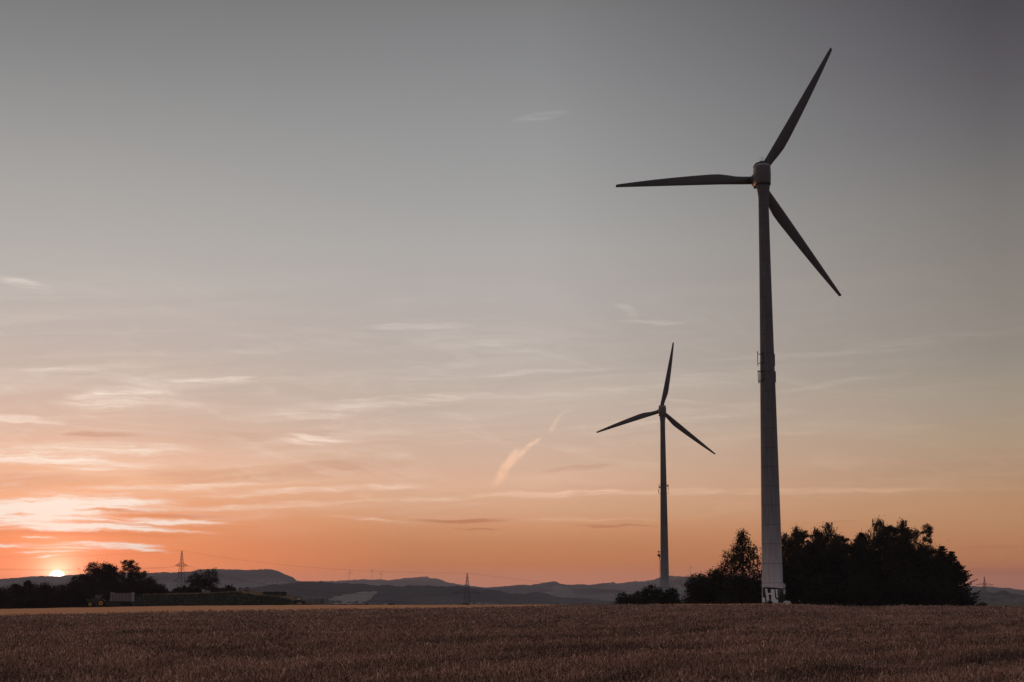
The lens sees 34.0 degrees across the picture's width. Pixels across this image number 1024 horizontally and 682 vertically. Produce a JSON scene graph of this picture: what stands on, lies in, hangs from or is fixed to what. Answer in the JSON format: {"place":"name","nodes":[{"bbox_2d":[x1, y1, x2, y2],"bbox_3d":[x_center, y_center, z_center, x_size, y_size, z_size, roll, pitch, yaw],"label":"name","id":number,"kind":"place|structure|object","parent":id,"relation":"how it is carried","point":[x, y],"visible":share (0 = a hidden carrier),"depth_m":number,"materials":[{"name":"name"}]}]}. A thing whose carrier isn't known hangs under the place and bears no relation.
{"place":"outdoors","nodes":[
{"label":"outdoors","id":0,"kind":"place"},
{"bbox_2d":[0,568,300,598],"bbox_3d":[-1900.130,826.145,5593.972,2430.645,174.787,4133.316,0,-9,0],"label":"hills","id":1,"kind":"structure","parent":0,"point":[262,577],"depth_m":6367.06,"materials":[{"name":"grey"}]},
{"bbox_2d":[81,590,316,607],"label":"grass bank","id":2,"kind":"structure","parent":0,"point":[241,603],"depth_m":369.26,"materials":[{"name":"green plant"}]},
{"bbox_2d":[138,576,156,593],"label":"bush","id":3,"kind":"object","parent":2,"relation":"on","point":[149,580],"visible":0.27,"depth_m":391.56,"materials":[{"name":"green plant"}]},
{"bbox_2d":[171,587,181,592],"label":"bush","id":4,"kind":"object","parent":2,"relation":"on","point":[177,590],"visible":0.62,"depth_m":399.00,"materials":[{"name":"green plant"}]},
{"bbox_2d":[181,585,187,592],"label":"bush","id":5,"kind":"object","parent":2,"relation":"on","point":[184,588],"visible":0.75,"depth_m":399.08,"materials":[{"name":"green plant"}]},
{"bbox_2d":[189,587,201,592],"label":"bush","id":6,"kind":"object","parent":2,"relation":"on","point":[194,590],"visible":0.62,"depth_m":398.66,"materials":[{"name":"green plant"}]},
{"bbox_2d":[184,567,221,592],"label":"tree","id":7,"kind":"object","parent":2,"relation":"on","point":[196,581],"visible":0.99,"depth_m":398.93,"materials":[{"name":"green plant"}]},
{"bbox_2d":[209,586,221,592],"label":"bush","id":8,"kind":"object","parent":2,"relation":"on","point":[217,589],"visible":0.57,"depth_m":398.69,"materials":[{"name":"green plant"}]},
{"bbox_2d":[220,583,236,591],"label":"bush","id":9,"kind":"object","parent":2,"relation":"on","point":[229,588],"visible":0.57,"depth_m":398.97,"materials":[{"name":"green plant"}]},
{"bbox_2d":[263,591,286,595],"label":"shed","id":10,"kind":"structure","parent":2,"relation":"on","point":[277,593],"depth_m":389.60,"materials":[{"name":"grey"}]},
{"bbox_2d":[301,576,484,587],"bbox_3d":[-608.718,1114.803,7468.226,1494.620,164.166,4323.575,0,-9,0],"label":"hills","id":11,"kind":"structure","parent":0,"point":[419,581],"depth_m":8551.27,"materials":[{"name":"grey"}]},
{"bbox_2d":[0,604,794,616],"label":"stubble field","id":12,"kind":"structure","parent":0,"point":[81,610],"depth_m":270.14,"materials":[{"name":"plant"}]},
{"bbox_2d":[105,593,133,606],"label":"trailer","id":13,"kind":"object","parent":12,"relation":"on","point":[123,598],"visible":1,"depth_m":352.79,"materials":[{"name":"grey metal"}]},
{"bbox_2d":[203,582,615,604],"bbox_3d":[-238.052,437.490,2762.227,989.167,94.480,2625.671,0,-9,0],"label":"hills","id":14,"kind":"structure","parent":0,"point":[414,595],"depth_m":3253.97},
{"bbox_2d":[328,591,503,604],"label":"field","id":15,"kind":"structure","parent":0,"point":[365,596],"depth_m":2986.08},
{"bbox_2d":[0,0,1023,589],"label":"sky","id":16,"kind":"structure","parent":0,"point":[365,286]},
{"bbox_2d":[0,602,1023,681],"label":"field","id":17,"kind":"structure","parent":0,"point":[624,607],"depth_m":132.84,"materials":[{"name":"brown plant"}]},
{"bbox_2d":[12,603,1023,608],"bbox_3d":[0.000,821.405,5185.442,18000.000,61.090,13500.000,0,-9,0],"label":"ground","id":18,"kind":"structure","parent":0,"point":[1004,604],"depth_m":397.44,"materials":[{"name":"brown soil"}]},
{"bbox_2d":[0,586,25,608],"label":"bush","id":19,"kind":"object","parent":18,"relation":"on","point":[7,601],"visible":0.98,"depth_m":381.93,"materials":[{"name":"green plant"}]},
{"bbox_2d":[4,584,27,608],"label":"bush","id":20,"kind":"object","parent":18,"relation":"on","point":[15,587],"visible":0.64,"depth_m":387.26,"materials":[{"name":"green plant"}]},
{"bbox_2d":[18,580,37,608],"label":"bush","id":21,"kind":"object","parent":18,"relation":"on","point":[28,584],"visible":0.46,"depth_m":390.46,"materials":[{"name":"green plant"}]},
{"bbox_2d":[20,581,64,607],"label":"bush","id":22,"kind":"object","parent":18,"relation":"on","point":[42,596],"visible":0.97,"depth_m":383.61,"materials":[{"name":"green plant"}]},
{"bbox_2d":[47,583,78,607],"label":"bush","id":23,"kind":"object","parent":18,"relation":"on","point":[65,593],"visible":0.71,"depth_m":388.22,"materials":[{"name":"green plant"}]},
{"bbox_2d":[65,578,81,606],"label":"bush","id":24,"kind":"object","parent":18,"relation":"on","point":[73,584],"visible":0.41,"depth_m":392.88,"materials":[{"name":"green plant"}]},
{"bbox_2d":[71,570,86,584],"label":"tree","id":25,"kind":"object","parent":18,"relation":"on","point":[82,578],"visible":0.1,"depth_m":397.94,"materials":[{"name":"green plant"}]},
{"bbox_2d":[70,579,101,606],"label":"bush","id":26,"kind":"object","parent":18,"relation":"on","point":[86,589],"visible":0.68,"depth_m":389.76,"materials":[{"name":"green plant"}]},
{"bbox_2d":[87,595,106,606],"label":"tractor","id":27,"kind":"object","parent":18,"relation":"on","point":[97,601],"visible":1,"depth_m":353.26,"materials":[{"name":"green paint"}]},
{"bbox_2d":[74,557,126,588],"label":"tree","id":28,"kind":"object","parent":18,"relation":"on","point":[98,575],"visible":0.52,"depth_m":398.66,"materials":[{"name":"green plant"}]},
{"bbox_2d":[82,578,126,606],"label":"bush","id":29,"kind":"object","parent":18,"relation":"on","point":[108,590],"visible":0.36,"depth_m":387.46,"materials":[{"name":"green plant"}]},
{"bbox_2d":[104,559,148,588],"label":"tree","id":30,"kind":"object","parent":18,"relation":"on","point":[135,569],"visible":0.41,"depth_m":398.89,"materials":[{"name":"green plant"}]},
{"bbox_2d":[113,575,150,594],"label":"bush","id":31,"kind":"object","parent":18,"relation":"on","point":[132,586],"visible":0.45,"depth_m":387.91,"materials":[{"name":"green plant"}]},
{"bbox_2d":[147,583,166,593],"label":"bush","id":32,"kind":"object","parent":18,"relation":"on","point":[158,589],"visible":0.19,"depth_m":389.00,"materials":[{"name":"green plant"}]},
{"bbox_2d":[170,551,190,586],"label":"pylon","id":33,"kind":"object","parent":18,"relation":"on","point":[181,565],"visible":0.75,"depth_m":1000.17,"materials":[{"name":"metal"}]},
{"bbox_2d":[294,597,305,603],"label":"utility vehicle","id":34,"kind":"object","parent":18,"relation":"on","point":[297,601],"visible":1,"depth_m":370.98,"materials":[{"name":"metal"}]},
{"bbox_2d":[306,599,323,604],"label":"fence","id":35,"kind":"object","parent":18,"relation":"on","point":[314,600],"visible":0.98,"depth_m":367.68,"materials":[{"name":"metal"}]},
{"bbox_2d":[453,573,480,603],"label":"pylon","id":36,"kind":"object","parent":18,"relation":"on","point":[477,592],"visible":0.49,"depth_m":781.57,"materials":[{"name":"metal"}]},
{"bbox_2d":[612,592,634,603],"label":"bush","id":37,"kind":"object","parent":18,"relation":"on","point":[627,598],"visible":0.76,"depth_m":288.09,"materials":[{"name":"green plant"}]},
{"bbox_2d":[630,590,641,602],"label":"bush","id":38,"kind":"object","parent":18,"relation":"on","point":[635,595],"visible":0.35,"depth_m":291.07,"materials":[{"name":"green plant"}]},
{"bbox_2d":[637,583,663,603],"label":"bush","id":39,"kind":"object","parent":18,"relation":"on","point":[656,592],"visible":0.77,"depth_m":285.88,"materials":[{"name":"green plant"}]},
{"bbox_2d":[596,342,715,600],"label":"wind turbine","id":40,"kind":"object","parent":18,"relation":"on","point":[663,551],"visible":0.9,"depth_m":534.89,"materials":[{"name":"paint"}]},
{"bbox_2d":[657,586,683,603],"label":"bush","id":41,"kind":"object","parent":18,"relation":"on","point":[669,596],"visible":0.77,"depth_m":284.07,"materials":[{"name":"green plant"}]},
{"bbox_2d":[338,599,1017,606],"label":"verge grass","id":42,"kind":"structure","parent":18,"relation":"on","point":[721,601],"depth_m":244.77,"materials":[{"name":"green plant"}]},
{"bbox_2d":[679,571,720,603],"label":"bush","id":43,"kind":"object","parent":18,"relation":"on","point":[699,590],"visible":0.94,"depth_m":260.28,"materials":[{"name":"green plant"}]},
{"bbox_2d":[705,566,727,603],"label":"bush","id":44,"kind":"object","parent":18,"relation":"on","point":[717,580],"visible":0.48,"depth_m":264.44,"materials":[{"name":"green plant"}]},
{"bbox_2d":[616,48,840,603],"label":"wind turbine","id":45,"kind":"object","parent":18,"relation":"on","point":[773,584],"visible":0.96,"depth_m":252.57,"materials":[{"name":"paint"}]},
{"bbox_2d":[716,572,761,603],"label":"bush","id":46,"kind":"object","parent":18,"relation":"on","point":[741,589],"visible":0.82,"depth_m":257.88,"materials":[{"name":"green plant"}]},
{"bbox_2d":[717,526,761,590],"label":"birch tree","id":47,"kind":"object","parent":18,"relation":"on","point":[738,560],"visible":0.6,"depth_m":268.91,"materials":[{"name":"green plant"}]},
{"bbox_2d":[749,577,761,603],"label":"bush","id":48,"kind":"object","parent":18,"relation":"on","point":[758,584],"visible":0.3,"depth_m":262.59,"materials":[{"name":"green plant"}]},
{"bbox_2d":[757,532,806,586],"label":"birch tree","id":49,"kind":"object","parent":18,"relation":"on","point":[787,552],"visible":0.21,"depth_m":273.55,"materials":[{"name":"green plant"}]},
{"bbox_2d":[782,556,809,604],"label":"bush","id":50,"kind":"object","parent":18,"relation":"on","point":[795,576],"visible":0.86,"depth_m":258.33,"materials":[{"name":"green plant"}]},
{"bbox_2d":[786,523,816,564],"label":"birch tree","id":51,"kind":"object","parent":18,"relation":"on","point":[797,536],"visible":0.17,"depth_m":280.61,"materials":[{"name":"green plant"}]},
{"bbox_2d":[797,529,825,547],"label":"tree","id":52,"kind":"object","parent":18,"relation":"on","point":[807,535],"visible":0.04,"depth_m":287.67,"materials":[{"name":"green plant"}]},
{"bbox_2d":[793,541,831,603],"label":"bush","id":53,"kind":"object","parent":18,"relation":"on","point":[815,558],"visible":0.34,"depth_m":264.08,"materials":[{"name":"green plant"}]},
{"bbox_2d":[806,527,828,564],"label":"birch tree","id":54,"kind":"object","parent":18,"relation":"on","point":[817,536],"visible":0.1,"depth_m":277.86,"materials":[{"name":"green plant"}]},
{"bbox_2d":[819,522,838,552],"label":"tree","id":55,"kind":"object","parent":18,"relation":"on","point":[829,534],"visible":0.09,"depth_m":285.06,"materials":[{"name":"green plant"}]},
{"bbox_2d":[820,537,851,595],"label":"bush","id":56,"kind":"object","parent":18,"relation":"on","point":[835,554],"visible":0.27,"depth_m":268.59,"materials":[{"name":"green plant"}]},
{"bbox_2d":[828,532,855,575],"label":"birch tree","id":57,"kind":"object","parent":18,"relation":"on","point":[839,537],"visible":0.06,"depth_m":274.79,"materials":[{"name":"green plant"}]},
{"bbox_2d":[841,532,867,572],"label":"tree","id":58,"kind":"object","parent":18,"relation":"on","point":[859,536],"visible":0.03,"depth_m":281.75,"materials":[{"name":"green plant"}]},
{"bbox_2d":[833,535,883,602],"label":"bush","id":59,"kind":"object","parent":18,"relation":"on","point":[863,562],"visible":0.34,"depth_m":263.08,"materials":[{"name":"green plant"}]},
{"bbox_2d":[849,515,895,572],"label":"tree","id":60,"kind":"object","parent":18,"relation":"on","point":[879,529],"visible":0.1,"depth_m":279.15,"materials":[{"name":"green plant"}]},
{"bbox_2d":[862,533,898,598],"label":"bush","id":61,"kind":"object","parent":18,"relation":"on","point":[880,542],"visible":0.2,"depth_m":267.83,"materials":[{"name":"green plant"}]},
{"bbox_2d":[881,524,911,542],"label":"tree","id":62,"kind":"object","parent":18,"relation":"on","point":[893,530],"visible":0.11,"depth_m":285.56,"materials":[{"name":"black plant"}]},
{"bbox_2d":[879,517,922,569],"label":"birch tree","id":63,"kind":"object","parent":18,"relation":"on","point":[903,528],"visible":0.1,"depth_m":275.96,"materials":[{"name":"black plant"}]},
{"bbox_2d":[877,532,929,590],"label":"bush","id":64,"kind":"object","parent":18,"relation":"on","point":[900,553],"visible":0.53,"depth_m":261.98,"materials":[{"name":"green plant"}]},
{"bbox_2d":[894,523,934,568],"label":"tree","id":65,"kind":"object","parent":18,"relation":"on","point":[929,529],"visible":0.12,"depth_m":282.90,"materials":[{"name":"black plant"}]},
{"bbox_2d":[906,538,940,585],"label":"bush","id":66,"kind":"object","parent":18,"relation":"on","point":[926,554],"visible":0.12,"depth_m":267.41,"materials":[{"name":"black plant"}]},
{"bbox_2d":[916,574,960,605],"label":"bush","id":67,"kind":"object","parent":18,"relation":"on","point":[936,591],"visible":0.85,"depth_m":251.70,"materials":[{"name":"black plant"}]},
{"bbox_2d":[917,552,965,602],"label":"bush","id":68,"kind":"object","parent":18,"relation":"on","point":[943,571],"visible":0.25,"depth_m":260.70,"materials":[{"name":"black plant"}]},
{"bbox_2d":[935,546,947,572],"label":"tree","id":69,"kind":"object","parent":18,"relation":"on","point":[942,552],"visible":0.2,"depth_m":269.60,"materials":[{"name":"black plant"}]},
{"bbox_2d":[941,551,978,605],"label":"tree","id":70,"kind":"object","parent":18,"relation":"on","point":[951,556],"visible":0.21,"depth_m":265.27,"materials":[{"name":"black plant"}]},
{"bbox_2d":[943,562,981,605],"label":"tree","id":71,"kind":"object","parent":18,"relation":"on","point":[965,578],"visible":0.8,"depth_m":260.43,"materials":[{"name":"black plant"}]},
{"bbox_2d":[974,576,992,592],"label":"pylon","id":72,"kind":"object","parent":18,"relation":"on","point":[984,584],"visible":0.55,"depth_m":1811.05,"materials":[{"name":"metal"}]},
{"bbox_2d":[484,581,586,596],"bbox_3d":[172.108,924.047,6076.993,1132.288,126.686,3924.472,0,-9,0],"label":"hills","id":73,"kind":"structure","parent":0,"point":[544,587],"depth_m":6929.14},
{"bbox_2d":[550,576,761,601],"bbox_3d":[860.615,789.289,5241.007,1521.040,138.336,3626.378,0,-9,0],"label":"hills","id":74,"kind":"structure","parent":0,"point":[601,592],"depth_m":5865.08,"materials":[{"name":"grey"}]},
{"bbox_2d":[959,586,1023,594],"bbox_3d":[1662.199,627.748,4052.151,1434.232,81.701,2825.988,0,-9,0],"label":"hills","id":75,"kind":"structure","parent":0,"point":[990,589],"depth_m":4662.25,"materials":[{"name":"grey"}]},
{"bbox_2d":[964,590,1023,602],"bbox_3d":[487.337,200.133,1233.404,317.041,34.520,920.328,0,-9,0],"label":"hills","id":76,"kind":"structure","parent":0,"point":[1003,596],"depth_m":1419.20,"materials":[{"name":"grey"}]}
]}

